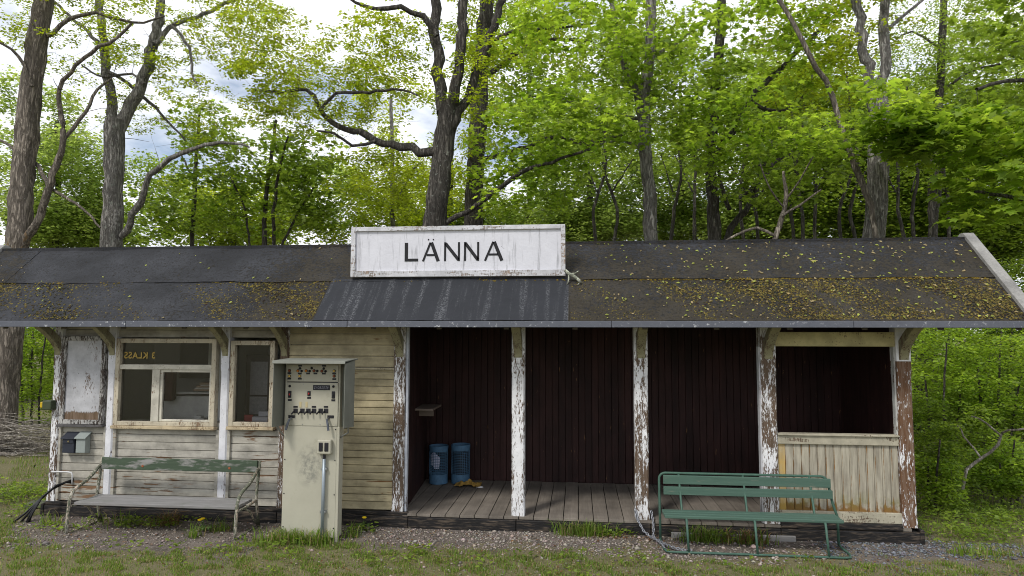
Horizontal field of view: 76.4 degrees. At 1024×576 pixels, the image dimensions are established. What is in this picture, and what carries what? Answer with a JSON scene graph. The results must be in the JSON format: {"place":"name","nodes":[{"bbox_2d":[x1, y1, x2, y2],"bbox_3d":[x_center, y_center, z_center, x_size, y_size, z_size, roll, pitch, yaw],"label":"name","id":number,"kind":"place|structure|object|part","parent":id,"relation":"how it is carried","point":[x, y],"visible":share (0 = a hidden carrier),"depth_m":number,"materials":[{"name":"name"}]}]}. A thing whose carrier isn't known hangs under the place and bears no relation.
{"place":"outdoors","nodes":[
{"label":"outdoors","id":0,"kind":"place"},
{"bbox_2d":[190,415,207,419],"bbox_3d":[-3.523,1.469,7.335,0.160,0.064,0.090,0,-4,6],"label":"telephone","id":1,"kind":"object","parent":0,"point":[201,417],"visible":0.72,"depth_m":7.30,"materials":[{"name":"plastic"}]},
{"bbox_2d":[0,339,1023,575],"bbox_3d":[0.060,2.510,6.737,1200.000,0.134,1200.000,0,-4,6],"label":"ground","id":2,"kind":"structure","parent":0,"point":[155,549],"depth_m":6.13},
{"bbox_2d":[0,119,34,356],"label":"forest tree","id":3,"kind":"object","parent":2,"relation":"on","point":[5,177],"visible":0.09,"depth_m":25.21,"materials":[{"name":"green plant"}]},
{"bbox_2d":[0,405,50,457],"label":"brush pile","id":4,"kind":"object","parent":2,"relation":"on","point":[21,443],"visible":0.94,"depth_m":11.05,"materials":[{"name":"brown plant"}]},
{"bbox_2d":[23,500,45,507],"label":"weeds","id":5,"kind":"object","parent":2,"relation":"on","point":[34,501],"visible":0.2,"depth_m":7.62,"materials":[{"name":"green plant"}]},
{"bbox_2d":[18,327,53,424],"bbox_3d":[-11.094,1.831,14.455,2.800,3.387,2.092,0,-4,6],"label":"shrub","id":6,"kind":"object","parent":2,"relation":"on","point":[46,345],"visible":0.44,"depth_m":14.34,"materials":[{"name":"green plant"}]},
{"bbox_2d":[0,64,137,367],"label":"forest tree","id":7,"kind":"object","parent":2,"relation":"on","point":[55,229],"visible":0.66,"depth_m":23.53,"materials":[{"name":"green plant"}]},
{"bbox_2d":[0,0,164,436],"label":"oak tree","id":8,"kind":"object","parent":2,"relation":"on","point":[23,226],"visible":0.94,"depth_m":13.17,"materials":[{"name":"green plant"}]},
{"bbox_2d":[33,148,192,247],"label":"forest tree","id":9,"kind":"object","parent":2,"relation":"on","point":[132,242],"visible":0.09,"depth_m":25.25,"materials":[{"name":"green plant"}]},
{"bbox_2d":[64,457,260,540],"bbox_3d":[-3.588,2.167,6.754,1.824,0.707,0.522,0,-4,6],"label":"park bench","id":10,"kind":"object","parent":2,"relation":"on","point":[97,500],"visible":0.98,"depth_m":6.84,"materials":[{"name":"wood"}]},
{"bbox_2d":[51,0,293,246],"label":"oak tree","id":11,"kind":"object","parent":2,"relation":"on","point":[113,233],"visible":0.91,"depth_m":14.13,"materials":[{"name":"green plant"}]},
{"bbox_2d":[101,90,251,245],"bbox_3d":[-9.014,-0.934,17.399,3.599,8.529,3.060,0,-4,6],"label":"maple tree","id":12,"kind":"object","parent":2,"relation":"on","point":[174,223],"visible":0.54,"depth_m":17.48,"materials":[{"name":"green plant"}]},
{"bbox_2d":[197,517,211,531],"bbox_3d":[-3.147,2.415,6.643,0.190,0.152,0.145,0,-4,6],"label":"dandelion","id":13,"kind":"object","parent":2,"relation":"on","point":[204,526],"visible":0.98,"depth_m":6.63,"materials":[{"name":"plant"}]},
{"bbox_2d":[123,113,367,245],"bbox_3d":[-6.869,-0.522,16.418,6.316,7.560,3.960,0,-4,6],"label":"maple tree","id":14,"kind":"object","parent":2,"relation":"on","point":[279,173],"visible":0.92,"depth_m":16.22,"materials":[{"name":"green plant"}]},
{"bbox_2d":[139,152,384,246],"bbox_3d":[-9.509,-0.706,24.977,9.847,9.222,6.051,0,-4,6],"label":"forest tree","id":15,"kind":"object","parent":2,"relation":"on","point":[228,241],"visible":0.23,"depth_m":24.60,"materials":[{"name":"green plant"}]},
{"bbox_2d":[272,358,357,542],"bbox_3d":[-1.940,1.609,6.370,0.729,1.822,0.364,0,-4,6],"label":"control cabinet","id":16,"kind":"object","parent":2,"relation":"on","point":[313,406],"visible":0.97,"depth_m":6.42,"materials":[{"name":"metal"}]},
{"bbox_3d":[-1.994,1.901,6.407,0.540,1.065,0.008,0,-4,6],"label":"door","id":17,"kind":"part","parent":16,"relation":"part of","materials":[{"name":"paint"}]},
{"bbox_2d":[354,516,370,529],"bbox_3d":[-1.544,2.433,6.745,0.176,0.137,0.120,0,-4,6],"label":"dandelion","id":18,"kind":"object","parent":2,"relation":"on","point":[363,517],"visible":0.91,"depth_m":6.74,"materials":[{"name":"plant"}]},
{"bbox_2d":[296,95,430,244],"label":"ash tree","id":19,"kind":"object","parent":2,"relation":"on","point":[364,221],"visible":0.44,"depth_m":18.30,"materials":[{"name":"green plant"}]},
{"bbox_2d":[213,0,591,225],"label":"oak tree","id":20,"kind":"object","parent":2,"relation":"on","point":[451,110],"visible":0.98,"depth_m":12.64,"materials":[{"name":"green plant"}]},
{"bbox_2d":[346,51,519,226],"bbox_3d":[-3.425,-2.629,25.782,6.668,13.190,5.939,-2,-5,27],"label":"forest tree","id":21,"kind":"object","parent":2,"relation":"on","point":[487,220],"visible":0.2,"depth_m":25.13,"materials":[{"name":"green plant"}]},
{"bbox_2d":[140,508,783,545],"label":"dry grass","id":22,"kind":"structure","parent":2,"relation":"on","point":[741,542],"depth_m":6.43,"materials":[{"name":"plant"}]},
{"bbox_2d":[0,233,1023,544],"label":"waiting shelter","id":23,"kind":"object","parent":2,"relation":"on","point":[528,389],"visible":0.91,"depth_m":7.18,"materials":[{"name":"paint"}]},
{"bbox_2d":[13,478,73,522],"bbox_3d":[-5.126,2.342,7.093,0.574,0.448,0.113,3,-5,-37],"label":"cable bundle","id":24,"kind":"object","parent":23,"relation":"hanging from","point":[30,511],"visible":0.84,"depth_m":7.05,"materials":[{"name":"black rubber"}]},
{"bbox_2d":[40,400,55,409],"bbox_3d":[-5.219,1.314,7.317,0.150,0.105,0.082,0,-4,6],"label":"wall lamp","id":25,"kind":"object","parent":23,"relation":"attached to","point":[47,404],"visible":1,"depth_m":7.28,"materials":[{"name":"green metal"}]},
{"bbox_2d":[51,471,72,483],"bbox_3d":[-5.016,2.108,7.257,0.274,0.143,0.028,0,-4,6],"label":"pipe","id":26,"kind":"object","parent":23,"relation":"attached to","point":[65,472],"visible":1,"depth_m":7.25,"materials":[{"name":"white metal"}]},
{"bbox_2d":[60,432,79,452],"bbox_3d":[-4.944,1.734,7.289,0.164,0.234,0.098,0,-4,6],"label":"mailbox","id":27,"kind":"object","parent":23,"relation":"attached to","point":[69,444],"visible":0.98,"depth_m":7.26,"materials":[{"name":"grey metal"}]},
{"bbox_2d":[74,431,91,452],"bbox_3d":[-4.796,1.729,7.274,0.136,0.236,0.098,0,-4,6],"label":"mailbox","id":28,"kind":"object","parent":23,"relation":"attached to","point":[82,438],"visible":1,"depth_m":7.25,"materials":[{"name":"grey metal"}]},
{"bbox_2d":[110,338,219,429],"bbox_3d":[-3.859,1.065,7.265,1.220,1.000,0.105,0,-4,6],"label":"window","id":29,"kind":"structure","parent":23,"relation":"in","point":[156,421],"depth_m":7.25,"materials":[{"name":"paint"}]},
{"bbox_2d":[244,415,252,421],"bbox_3d":[-2.938,1.455,7.261,0.100,0.084,0.020,0,-4,6],"label":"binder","id":30,"kind":"object","parent":23,"relation":"on","point":[247,417],"visible":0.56,"depth_m":7.25,"materials":[{"name":"red cardboard"}]},
{"bbox_2d":[226,341,277,430],"bbox_3d":[-2.849,1.065,7.163,0.540,0.970,0.105,0,-4,6],"label":"window","id":31,"kind":"structure","parent":23,"relation":"in","point":[233,424],"depth_m":7.15,"materials":[{"name":"paint"}]},
{"bbox_2d":[249,396,266,413],"bbox_3d":[-2.920,1.350,7.490,0.210,0.200,0.003,0,-4,6],"label":"notice sheet","id":32,"kind":"object","parent":23,"relation":"attached to","point":[257,405],"visible":0.86,"depth_m":7.49,"materials":[{"name":"paper"}]},
{"bbox_2d":[250,362,267,394],"bbox_3d":[-2.919,1.041,7.513,0.210,0.380,0.003,0,-4,6],"label":"notice sheet","id":33,"kind":"object","parent":23,"relation":"attached to","point":[258,378],"visible":1,"depth_m":7.51,"materials":[{"name":"paper"}]},
{"bbox_2d":[252,411,267,421],"bbox_3d":[-2.795,1.442,7.278,0.180,0.114,0.100,0,-4,6],"label":"paper stack","id":34,"kind":"object","parent":23,"relation":"on","point":[262,416],"visible":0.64,"depth_m":7.23,"materials":[{"name":"white paper"}]},
{"bbox_2d":[429,444,447,484],"bbox_3d":[-0.932,2.233,8.270,0.244,0.467,0.244,0,-4,6],"label":"litter bin","id":35,"kind":"object","parent":23,"relation":"on","point":[439,477],"visible":1,"depth_m":8.19,"materials":[{"name":"blue paint"}]},
{"bbox_2d":[350,224,564,277],"bbox_3d":[-0.596,-0.396,7.080,2.346,0.552,0.111,0,-4,6],"label":"station sign","id":36,"kind":"object","parent":23,"relation":"on","point":[477,251],"visible":1,"depth_m":7.04,"materials":[{"name":"paint"}]},
{"bbox_2d":[451,443,469,483],"bbox_3d":[-0.653,2.231,8.292,0.244,0.477,0.244,0,-4,6],"label":"litter bin","id":37,"kind":"object","parent":23,"relation":"on","point":[460,463],"visible":0.97,"depth_m":8.21,"materials":[{"name":"blue paint"}]},
{"bbox_2d":[454,479,481,486],"bbox_3d":[-0.547,2.410,8.089,0.325,0.080,0.220,0,-4,6],"label":"crumpled paper","id":38,"kind":"object","parent":23,"relation":"on","point":[469,482],"visible":1,"depth_m":8.05,"materials":[{"name":"paper"}]},
{"bbox_2d":[1,239,1017,317],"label":"fallen leaves","id":39,"kind":"object","parent":23,"relation":"on","point":[858,314],"visible":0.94,"depth_m":6.62,"materials":[{"name":"yellow plant"}]},
{"bbox_2d":[0,249,1023,319],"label":"roof moss","id":40,"kind":"object","parent":23,"relation":"on","point":[994,300],"visible":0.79,"depth_m":6.50,"materials":[{"name":"plant"}]},
{"bbox_2d":[564,269,581,284],"bbox_3d":[0.641,-0.097,6.842,0.193,0.209,0.036,0,-4,6],"label":"twig","id":41,"kind":"object","parent":23,"relation":"on","point":[569,274],"visible":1,"depth_m":6.84,"materials":[{"name":"white wood"}]},
{"bbox_2d":[634,508,691,550],"bbox_3d":[1.436,2.340,6.322,0.206,0.248,0.700,2,-5,-23],"label":"chain","id":42,"kind":"object","parent":23,"relation":"attached to","point":[662,543],"visible":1,"depth_m":6.42,"materials":[{"name":"grey metal"}]},
{"bbox_2d":[0,515,1023,575],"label":"gravel","id":43,"kind":"structure","parent":2,"relation":"on","point":[637,544],"depth_m":6.26,"materials":[{"name":"grey gravel"}]},
{"bbox_2d":[0,475,1023,575],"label":"ground weeds","id":44,"kind":"object","parent":2,"relation":"on","point":[997,516],"visible":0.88,"depth_m":6.66,"materials":[{"name":"green plant"}]},
{"bbox_2d":[0,478,1023,560],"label":"tall grass","id":45,"kind":"structure","parent":2,"relation":"on","point":[587,530],"depth_m":6.43,"materials":[{"name":"green plant"}]},
{"bbox_2d":[2,519,1023,575],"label":"dead leaves","id":46,"kind":"object","parent":2,"relation":"on","point":[504,553],"visible":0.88,"depth_m":6.02,"materials":[{"name":"brown plant"}]},
{"bbox_2d":[401,0,631,225],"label":"oak tree","id":47,"kind":"object","parent":2,"relation":"on","point":[484,18],"visible":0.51,"depth_m":14.72,"materials":[{"name":"green plant"}]},
{"bbox_2d":[447,0,606,224],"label":"forest tree","id":48,"kind":"object","parent":2,"relation":"on","point":[502,87],"visible":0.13,"depth_m":26.89,"materials":[{"name":"green plant"}]},
{"bbox_2d":[509,82,676,241],"bbox_3d":[2.934,-1.834,23.911,6.318,11.413,6.166,0,-4,6],"label":"forest tree","id":49,"kind":"object","parent":2,"relation":"on","point":[578,225],"visible":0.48,"depth_m":23.30,"materials":[{"name":"green plant"}]},
{"bbox_2d":[569,102,621,240],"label":"sapling","id":50,"kind":"object","parent":2,"relation":"on","point":[595,203],"visible":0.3,"depth_m":16.96,"materials":[{"name":"green plant"}]},
{"bbox_2d":[582,107,639,240],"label":"sapling","id":51,"kind":"object","parent":2,"relation":"on","point":[615,205],"visible":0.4,"depth_m":17.89,"materials":[{"name":"green plant"}]},
{"bbox_2d":[454,0,769,240],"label":"maple tree","id":52,"kind":"object","parent":2,"relation":"on","point":[643,103],"visible":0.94,"depth_m":12.16,"materials":[{"name":"green plant"}]},
{"bbox_2d":[568,0,739,240],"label":"forest tree","id":53,"kind":"object","parent":2,"relation":"on","point":[664,222],"visible":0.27,"depth_m":25.18,"materials":[{"name":"green plant"}]},
{"bbox_2d":[638,109,702,239],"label":"sapling","id":54,"kind":"object","parent":2,"relation":"on","point":[676,198],"visible":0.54,"depth_m":15.89,"materials":[{"name":"green plant"}]},
{"bbox_2d":[659,116,722,239],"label":"sapling","id":55,"kind":"object","parent":2,"relation":"on","point":[695,176],"visible":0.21,"depth_m":17.75,"materials":[{"name":"green plant"}]},
{"bbox_2d":[671,532,795,541],"bbox_3d":[2.194,2.477,6.466,1.200,0.065,0.035,0,-4,6],"label":"plank","id":56,"kind":"object","parent":2,"relation":"on","point":[783,538],"visible":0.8,"depth_m":6.41,"materials":[{"name":"wood"}]},
{"bbox_2d":[720,114,777,238],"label":"sapling","id":57,"kind":"object","parent":2,"relation":"on","point":[741,220],"visible":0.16,"depth_m":16.58,"materials":[{"name":"green plant"}]},
{"bbox_2d":[670,40,832,239],"bbox_3d":[8.972,-2.731,24.341,6.603,13.383,5.699,0,-4,6],"label":"forest tree","id":58,"kind":"object","parent":2,"relation":"on","point":[732,213],"visible":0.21,"depth_m":23.68,"materials":[{"name":"green plant"}]},
{"bbox_2d":[658,472,851,558],"bbox_3d":[2.272,2.134,6.169,1.700,0.663,0.413,0,-4,6],"label":"tube bench","id":59,"kind":"object","parent":2,"relation":"on","point":[771,480],"visible":0.98,"depth_m":6.29,"materials":[{"name":"green wood"}]},
{"bbox_2d":[641,0,876,239],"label":"maple tree","id":60,"kind":"object","parent":2,"relation":"on","point":[712,147],"visible":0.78,"depth_m":12.79,"materials":[{"name":"green plant"}]},
{"bbox_2d":[734,100,801,238],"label":"sapling","id":61,"kind":"object","parent":2,"relation":"on","point":[781,106],"visible":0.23,"depth_m":14.52,"materials":[{"name":"green plant"}]},
{"bbox_2d":[726,156,821,239],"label":"dead tree","id":62,"kind":"object","parent":2,"relation":"on","point":[778,228],"visible":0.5,"depth_m":10.96,"materials":[{"name":"wood"}]},
{"bbox_2d":[765,103,819,238],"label":"sapling","id":63,"kind":"object","parent":2,"relation":"on","point":[791,219],"visible":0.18,"depth_m":16.39,"materials":[{"name":"green plant"}]},
{"bbox_2d":[774,88,836,238],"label":"sapling","id":64,"kind":"object","parent":2,"relation":"on","point":[796,173],"visible":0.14,"depth_m":15.47,"materials":[{"name":"green plant"}]},
{"bbox_2d":[785,75,840,238],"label":"sapling","id":65,"kind":"object","parent":2,"relation":"on","point":[815,214],"visible":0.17,"depth_m":16.33,"materials":[{"name":"green plant"}]},
{"bbox_2d":[734,43,911,238],"bbox_3d":[11.085,-2.459,23.144,6.047,12.546,5.930,2,-5,-22],"label":"forest tree","id":66,"kind":"object","parent":2,"relation":"on","point":[824,210],"visible":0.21,"depth_m":22.20,"materials":[{"name":"green plant"}]},
{"bbox_2d":[776,0,878,237],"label":"dead tree","id":67,"kind":"object","parent":2,"relation":"on","point":[855,166],"visible":0.38,"depth_m":11.24,"materials":[{"name":"grey wood"}]},
{"bbox_2d":[816,72,862,237],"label":"sapling","id":68,"kind":"object","parent":2,"relation":"on","point":[840,208],"visible":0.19,"depth_m":15.36,"materials":[{"name":"green plant"}]},
{"bbox_2d":[819,107,867,237],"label":"sapling","id":69,"kind":"object","parent":2,"relation":"on","point":[852,226],"visible":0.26,"depth_m":16.27,"materials":[{"name":"green plant"}]},
{"bbox_2d":[773,0,942,237],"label":"maple tree","id":70,"kind":"object","parent":2,"relation":"on","point":[877,93],"visible":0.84,"depth_m":11.31,"materials":[{"name":"green plant"}]},
{"bbox_2d":[811,61,999,237],"bbox_3d":[13.206,-1.802,21.779,5.992,11.018,5.846,0,-4,6],"label":"forest tree","id":71,"kind":"object","parent":2,"relation":"on","point":[892,225],"visible":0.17,"depth_m":21.05,"materials":[{"name":"green plant"}]},
{"bbox_2d":[888,160,930,393],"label":"sapling","id":72,"kind":"object","parent":2,"relation":"on","point":[896,188],"visible":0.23,"depth_m":14.29,"materials":[{"name":"green plant"}]},
{"bbox_2d":[894,75,954,430],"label":"sapling","id":73,"kind":"object","parent":2,"relation":"on","point":[913,234],"visible":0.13,"depth_m":14.17,"materials":[{"name":"green plant"}]},
{"bbox_2d":[841,0,1023,234],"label":"maple tree","id":74,"kind":"object","parent":2,"relation":"on","point":[941,132],"visible":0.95,"depth_m":10.09,"materials":[{"name":"green plant"}]},
{"bbox_2d":[903,102,970,391],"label":"sapling","id":75,"kind":"object","parent":2,"relation":"on","point":[934,227],"visible":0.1,"depth_m":15.10,"materials":[{"name":"green plant"}]},
{"bbox_2d":[858,0,1023,364],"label":"birch tree","id":76,"kind":"object","parent":2,"relation":"on","point":[939,81],"visible":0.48,"depth_m":16.17,"materials":[{"name":"green plant"}]},
{"bbox_2d":[918,140,972,383],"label":"sapling","id":77,"kind":"object","parent":2,"relation":"on","point":[946,192],"visible":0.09,"depth_m":14.11,"materials":[{"name":"green plant"}]},
{"bbox_2d":[913,419,982,509],"bbox_3d":[5.067,2.091,7.740,1.220,1.050,0.818,4,-6,-40],"label":"shrub","id":78,"kind":"object","parent":2,"relation":"on","point":[938,469],"visible":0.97,"depth_m":7.55,"materials":[{"name":"green plant"}]},
{"bbox_2d":[889,1,1023,370],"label":"forest tree","id":79,"kind":"object","parent":2,"relation":"on","point":[999,246],"visible":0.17,"depth_m":20.19,"materials":[{"name":"green plant"}]},
{"bbox_2d":[911,328,1004,457],"bbox_3d":[7.217,1.638,11.095,1.878,3.232,2.051,0,-4,6],"label":"shrub","id":80,"kind":"object","parent":2,"relation":"on","point":[939,346],"visible":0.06,"depth_m":10.85,"materials":[{"name":"green plant"}]},
{"bbox_2d":[911,328,1011,470],"bbox_3d":[6.172,1.574,9.366,1.508,2.280,1.928,0,-4,6],"label":"shrub","id":81,"kind":"object","parent":2,"relation":"on","point":[931,405],"visible":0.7,"depth_m":9.10,"materials":[{"name":"green plant"}]},
{"bbox_2d":[911,328,1023,434],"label":"shrub","id":82,"kind":"object","parent":2,"relation":"on","point":[997,330],"visible":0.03,"depth_m":13.81,"materials":[{"name":"green plant"}]},
{"bbox_2d":[924,251,1023,448],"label":"shrub","id":83,"kind":"object","parent":2,"relation":"on","point":[1010,274],"visible":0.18,"depth_m":11.35,"materials":[{"name":"green plant"}]},
{"bbox_2d":[933,328,1023,469],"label":"shrub","id":84,"kind":"object","parent":2,"relation":"on","point":[1014,410],"visible":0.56,"depth_m":9.19,"materials":[{"name":"green plant"}]},
{"bbox_2d":[942,460,1014,494],"bbox_3d":[6.113,2.409,8.281,1.264,0.477,0.976,2,-5,-28],"label":"shrub","id":85,"kind":"object","parent":2,"relation":"on","point":[987,474],"visible":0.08,"depth_m":8.20,"materials":[{"name":"green plant"}]},
{"bbox_2d":[940,435,1023,506],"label":"shrub","id":86,"kind":"object","parent":2,"relation":"on","point":[995,482],"visible":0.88,"depth_m":7.75,"materials":[{"name":"green plant"}]},
{"bbox_2d":[957,416,1023,489],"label":"dead sapling","id":87,"kind":"object","parent":2,"relation":"on","point":[980,458],"visible":0.97,"depth_m":7.42,"materials":[{"name":"wood"}]},
{"bbox_2d":[997,89,1023,392],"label":"forest tree","id":88,"kind":"object","parent":2,"relation":"on","point":[1016,271],"depth_m":19.80,"materials":[{"name":"green plant"}]},
{"bbox_2d":[0,452,1023,575],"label":"grass","id":89,"kind":"structure","parent":0,"point":[14,565],"depth_m":5.74,"materials":[{"name":"green plant"}]},
{"bbox_2d":[0,0,1023,339],"label":"sky","id":90,"kind":"structure","parent":0,"point":[325,12],"materials":[{"name":"white"}]}
]}

